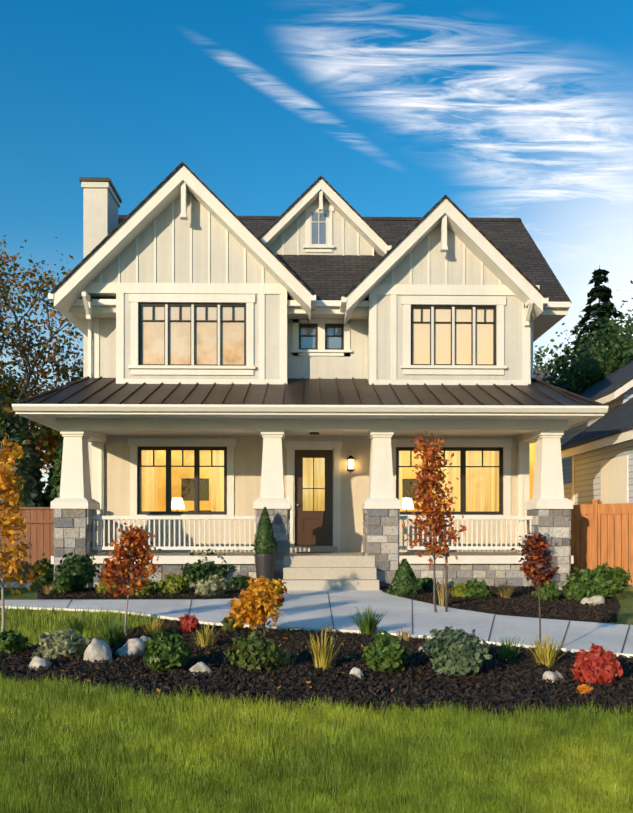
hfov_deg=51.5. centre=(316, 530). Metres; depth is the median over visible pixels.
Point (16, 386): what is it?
tree
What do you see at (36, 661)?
rock
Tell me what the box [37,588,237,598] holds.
ground mulch
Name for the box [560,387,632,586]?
neighbour walls
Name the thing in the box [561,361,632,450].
neighbour roof
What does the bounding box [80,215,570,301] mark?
house roof shingles
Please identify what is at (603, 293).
spruce tree
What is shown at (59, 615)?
lawn
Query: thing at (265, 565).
planter pot
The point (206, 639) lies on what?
grass
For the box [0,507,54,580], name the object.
fence
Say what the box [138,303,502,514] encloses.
dark house window frames
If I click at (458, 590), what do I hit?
lime shrub
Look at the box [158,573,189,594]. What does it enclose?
lime shrub
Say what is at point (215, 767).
lawn
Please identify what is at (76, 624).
grass
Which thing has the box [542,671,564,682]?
rock
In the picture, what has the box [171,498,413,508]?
interior lamp shades
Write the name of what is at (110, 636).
fountain grass
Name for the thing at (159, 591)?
grass
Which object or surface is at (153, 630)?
tan grass
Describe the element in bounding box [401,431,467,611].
tall tree sapling
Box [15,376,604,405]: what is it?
metal porch roof
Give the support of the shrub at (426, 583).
on the ground mulch at (616, 603)
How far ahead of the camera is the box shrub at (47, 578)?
13.87 m
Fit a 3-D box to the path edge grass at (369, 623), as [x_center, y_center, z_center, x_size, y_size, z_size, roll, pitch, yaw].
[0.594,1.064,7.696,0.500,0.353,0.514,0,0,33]
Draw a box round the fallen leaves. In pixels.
[9,623,626,691]
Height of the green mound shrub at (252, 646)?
0.375 m
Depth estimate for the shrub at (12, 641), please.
6.44 m
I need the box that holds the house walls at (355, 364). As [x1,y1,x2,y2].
[93,191,522,380]
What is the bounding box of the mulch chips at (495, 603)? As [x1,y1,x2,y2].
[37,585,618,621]
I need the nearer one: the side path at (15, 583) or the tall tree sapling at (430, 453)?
the tall tree sapling at (430, 453)
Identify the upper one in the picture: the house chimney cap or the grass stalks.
the house chimney cap
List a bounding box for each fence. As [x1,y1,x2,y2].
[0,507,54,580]
[569,500,632,584]
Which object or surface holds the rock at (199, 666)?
on the ground mulch at (545, 691)
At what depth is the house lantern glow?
15.93 m
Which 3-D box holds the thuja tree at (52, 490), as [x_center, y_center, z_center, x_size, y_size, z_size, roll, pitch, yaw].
[-6.586,-0.858,17.534,2.019,4.314,1.984,0,0,-1]
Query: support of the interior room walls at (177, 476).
attached to the house walls at (248, 452)
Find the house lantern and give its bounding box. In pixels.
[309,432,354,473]
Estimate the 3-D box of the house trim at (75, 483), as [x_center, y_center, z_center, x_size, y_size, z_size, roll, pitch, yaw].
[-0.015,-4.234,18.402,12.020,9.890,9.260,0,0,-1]
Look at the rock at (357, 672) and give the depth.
5.41 m
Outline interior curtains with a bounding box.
[142,450,498,510]
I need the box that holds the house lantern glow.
[348,460,353,468]
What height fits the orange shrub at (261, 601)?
0.720 m
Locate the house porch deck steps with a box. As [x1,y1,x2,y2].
[91,546,570,589]
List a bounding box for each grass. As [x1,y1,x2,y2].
[42,584,54,594]
[63,615,86,633]
[93,617,133,645]
[139,619,167,636]
[153,580,164,593]
[191,623,219,648]
[276,645,299,667]
[304,629,340,670]
[319,625,340,632]
[349,605,388,634]
[396,628,413,641]
[491,581,516,598]
[495,637,524,659]
[527,634,571,667]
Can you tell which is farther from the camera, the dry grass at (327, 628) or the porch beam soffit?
the porch beam soffit
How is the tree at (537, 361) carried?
on the lawn at (624, 615)
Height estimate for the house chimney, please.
10.400 m
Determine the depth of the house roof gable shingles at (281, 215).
14.99 m
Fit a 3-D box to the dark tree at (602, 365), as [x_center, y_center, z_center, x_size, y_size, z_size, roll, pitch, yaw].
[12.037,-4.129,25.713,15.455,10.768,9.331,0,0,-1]
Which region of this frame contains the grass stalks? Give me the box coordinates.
[435,575,455,606]
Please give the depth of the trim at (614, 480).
15.33 m
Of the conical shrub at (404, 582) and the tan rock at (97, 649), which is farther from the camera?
the conical shrub at (404, 582)
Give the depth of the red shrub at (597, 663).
5.15 m
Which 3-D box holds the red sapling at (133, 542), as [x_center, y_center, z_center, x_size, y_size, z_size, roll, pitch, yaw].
[-2.114,0.571,7.438,0.709,1.342,0.776,0,0,-1]
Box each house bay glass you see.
[142,306,243,364]
[413,309,492,363]
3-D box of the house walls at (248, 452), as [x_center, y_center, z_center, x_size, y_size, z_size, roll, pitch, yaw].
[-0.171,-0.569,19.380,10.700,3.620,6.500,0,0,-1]
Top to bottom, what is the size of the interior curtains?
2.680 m
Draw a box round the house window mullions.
[165,211,474,364]
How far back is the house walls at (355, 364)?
15.46 m
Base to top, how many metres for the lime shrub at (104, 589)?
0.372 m
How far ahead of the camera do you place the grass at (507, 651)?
6.19 m
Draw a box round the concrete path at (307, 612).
[0,593,632,657]
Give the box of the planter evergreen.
[253,507,277,553]
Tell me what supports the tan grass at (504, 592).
on the ground mulch at (616, 603)
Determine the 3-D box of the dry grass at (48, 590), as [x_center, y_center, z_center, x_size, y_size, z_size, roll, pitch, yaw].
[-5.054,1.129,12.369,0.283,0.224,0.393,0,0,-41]
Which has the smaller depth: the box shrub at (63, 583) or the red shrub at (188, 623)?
the red shrub at (188, 623)
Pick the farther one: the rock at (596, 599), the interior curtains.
the interior curtains
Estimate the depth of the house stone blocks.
13.88 m
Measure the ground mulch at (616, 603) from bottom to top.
0.001 m
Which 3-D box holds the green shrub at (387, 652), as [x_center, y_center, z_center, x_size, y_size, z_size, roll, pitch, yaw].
[0.593,1.048,5.642,0.441,0.365,0.393,0,0,-1]
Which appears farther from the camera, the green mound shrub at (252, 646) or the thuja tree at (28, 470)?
the thuja tree at (28, 470)
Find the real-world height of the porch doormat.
0.015 m
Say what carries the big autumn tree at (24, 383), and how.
on the lawn at (624, 615)
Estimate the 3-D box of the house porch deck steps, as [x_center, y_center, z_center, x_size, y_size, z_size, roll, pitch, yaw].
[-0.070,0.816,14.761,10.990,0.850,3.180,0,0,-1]
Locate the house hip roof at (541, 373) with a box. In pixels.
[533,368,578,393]
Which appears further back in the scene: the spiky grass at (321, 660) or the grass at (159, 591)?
the grass at (159, 591)
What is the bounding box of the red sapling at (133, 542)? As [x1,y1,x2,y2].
[99,523,161,635]
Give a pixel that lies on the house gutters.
(218, 409)
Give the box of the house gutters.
[12,245,607,551]
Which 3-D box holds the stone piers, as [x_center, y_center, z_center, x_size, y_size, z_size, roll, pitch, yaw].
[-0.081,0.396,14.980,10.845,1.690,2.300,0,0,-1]
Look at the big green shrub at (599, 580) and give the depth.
11.32 m
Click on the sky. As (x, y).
(523, 109)
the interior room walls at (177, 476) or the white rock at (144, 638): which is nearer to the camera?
the white rock at (144, 638)
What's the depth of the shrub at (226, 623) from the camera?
7.84 m
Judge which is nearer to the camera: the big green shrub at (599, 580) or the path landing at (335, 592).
the big green shrub at (599, 580)
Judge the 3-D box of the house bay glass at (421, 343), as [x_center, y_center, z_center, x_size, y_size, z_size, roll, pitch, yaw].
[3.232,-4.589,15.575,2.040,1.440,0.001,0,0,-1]
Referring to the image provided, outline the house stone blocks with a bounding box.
[53,509,570,587]
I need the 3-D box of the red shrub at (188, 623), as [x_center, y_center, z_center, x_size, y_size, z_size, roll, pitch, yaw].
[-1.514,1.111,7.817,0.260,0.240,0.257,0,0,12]
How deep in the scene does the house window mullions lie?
15.50 m
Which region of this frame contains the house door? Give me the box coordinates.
[295,450,332,545]
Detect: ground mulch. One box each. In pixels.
[0,620,632,715]
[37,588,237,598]
[379,587,619,622]
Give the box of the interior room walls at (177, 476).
[157,442,535,510]
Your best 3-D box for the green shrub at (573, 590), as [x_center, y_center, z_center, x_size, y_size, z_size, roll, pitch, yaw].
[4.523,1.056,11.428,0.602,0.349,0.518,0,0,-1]
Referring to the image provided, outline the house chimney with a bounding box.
[81,181,119,494]
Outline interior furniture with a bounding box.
[177,478,419,510]
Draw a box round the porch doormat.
[296,552,331,552]
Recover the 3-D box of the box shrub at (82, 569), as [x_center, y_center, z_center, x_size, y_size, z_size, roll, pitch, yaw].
[-4.733,0.815,13.005,0.853,0.832,0.784,0,0,34]
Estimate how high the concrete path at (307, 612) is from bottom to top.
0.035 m
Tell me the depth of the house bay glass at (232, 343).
15.47 m
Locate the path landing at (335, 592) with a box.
[282,590,385,594]
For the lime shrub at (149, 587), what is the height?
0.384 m
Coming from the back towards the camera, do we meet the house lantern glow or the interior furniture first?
the interior furniture
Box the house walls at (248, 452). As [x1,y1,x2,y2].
[104,435,516,551]
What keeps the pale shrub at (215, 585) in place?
on the ground mulch at (163, 597)
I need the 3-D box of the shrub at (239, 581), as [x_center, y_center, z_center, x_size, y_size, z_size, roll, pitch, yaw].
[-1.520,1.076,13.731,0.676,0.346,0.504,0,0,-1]
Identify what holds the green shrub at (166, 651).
on the ground mulch at (545, 691)
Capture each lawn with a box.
[0,583,632,812]
[0,604,201,697]
[0,625,632,812]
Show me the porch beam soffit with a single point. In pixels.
(100, 427)
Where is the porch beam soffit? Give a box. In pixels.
[24,312,595,442]
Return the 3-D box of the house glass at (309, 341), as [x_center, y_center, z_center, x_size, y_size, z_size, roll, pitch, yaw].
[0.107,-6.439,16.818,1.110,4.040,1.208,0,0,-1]
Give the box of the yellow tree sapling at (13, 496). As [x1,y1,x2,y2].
[0,433,45,631]
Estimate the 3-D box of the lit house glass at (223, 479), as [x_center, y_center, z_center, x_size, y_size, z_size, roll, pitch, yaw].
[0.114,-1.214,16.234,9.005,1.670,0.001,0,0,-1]
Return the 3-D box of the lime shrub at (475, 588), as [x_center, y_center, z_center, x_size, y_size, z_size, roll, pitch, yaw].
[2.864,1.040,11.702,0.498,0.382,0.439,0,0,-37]
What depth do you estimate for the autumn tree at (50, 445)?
27.82 m
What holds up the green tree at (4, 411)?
on the lawn at (624, 615)
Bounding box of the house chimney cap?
[79,177,121,202]
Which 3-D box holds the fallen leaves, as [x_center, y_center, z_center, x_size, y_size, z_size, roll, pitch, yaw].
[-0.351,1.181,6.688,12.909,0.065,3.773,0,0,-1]
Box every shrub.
[0,627,31,653]
[30,625,90,659]
[31,558,53,586]
[51,573,74,593]
[54,550,99,590]
[94,579,121,593]
[129,578,157,595]
[143,630,191,671]
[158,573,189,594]
[177,548,234,583]
[178,614,200,632]
[194,574,231,596]
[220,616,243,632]
[223,630,288,671]
[225,575,288,635]
[229,574,253,587]
[360,630,410,672]
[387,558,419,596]
[417,577,437,589]
[421,625,492,677]
[450,583,466,597]
[463,578,490,598]
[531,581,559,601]
[561,581,592,600]
[566,561,631,597]
[570,643,622,686]
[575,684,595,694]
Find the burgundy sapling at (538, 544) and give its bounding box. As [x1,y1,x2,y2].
[511,532,559,644]
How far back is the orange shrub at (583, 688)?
4.89 m
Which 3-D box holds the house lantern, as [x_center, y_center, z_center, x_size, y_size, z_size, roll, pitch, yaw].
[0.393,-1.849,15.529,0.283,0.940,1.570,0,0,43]
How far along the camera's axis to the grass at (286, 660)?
5.89 m
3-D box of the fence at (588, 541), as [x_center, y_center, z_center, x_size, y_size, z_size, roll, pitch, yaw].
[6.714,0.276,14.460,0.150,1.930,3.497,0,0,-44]
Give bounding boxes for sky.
[0,0,632,492]
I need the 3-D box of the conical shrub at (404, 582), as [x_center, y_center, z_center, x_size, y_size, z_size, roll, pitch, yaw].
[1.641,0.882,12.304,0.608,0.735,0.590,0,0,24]
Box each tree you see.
[0,235,82,472]
[0,322,57,469]
[0,345,33,432]
[0,399,45,506]
[5,362,77,473]
[43,434,63,506]
[533,281,632,393]
[533,336,588,382]
[556,265,629,378]
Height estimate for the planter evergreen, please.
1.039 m
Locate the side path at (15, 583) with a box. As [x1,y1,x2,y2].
[0,581,32,586]
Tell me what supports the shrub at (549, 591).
on the ground mulch at (616, 603)
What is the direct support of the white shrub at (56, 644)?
on the ground mulch at (545, 691)
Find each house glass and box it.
[142,450,498,510]
[301,213,340,347]
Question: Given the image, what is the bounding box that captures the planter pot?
[254,553,275,582]
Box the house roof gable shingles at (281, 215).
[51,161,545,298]
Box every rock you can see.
[28,656,51,669]
[83,638,111,662]
[114,638,144,657]
[140,636,151,640]
[189,662,213,674]
[348,667,363,679]
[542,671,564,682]
[580,595,604,605]
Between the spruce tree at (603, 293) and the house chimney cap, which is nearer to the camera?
the house chimney cap
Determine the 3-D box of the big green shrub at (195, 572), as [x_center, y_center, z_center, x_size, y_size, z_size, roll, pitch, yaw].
[-2.293,0.795,14.102,1.400,0.812,1.107,0,0,-34]
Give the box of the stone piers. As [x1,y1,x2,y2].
[55,509,568,585]
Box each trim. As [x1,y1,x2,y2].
[51,165,573,563]
[561,379,632,516]

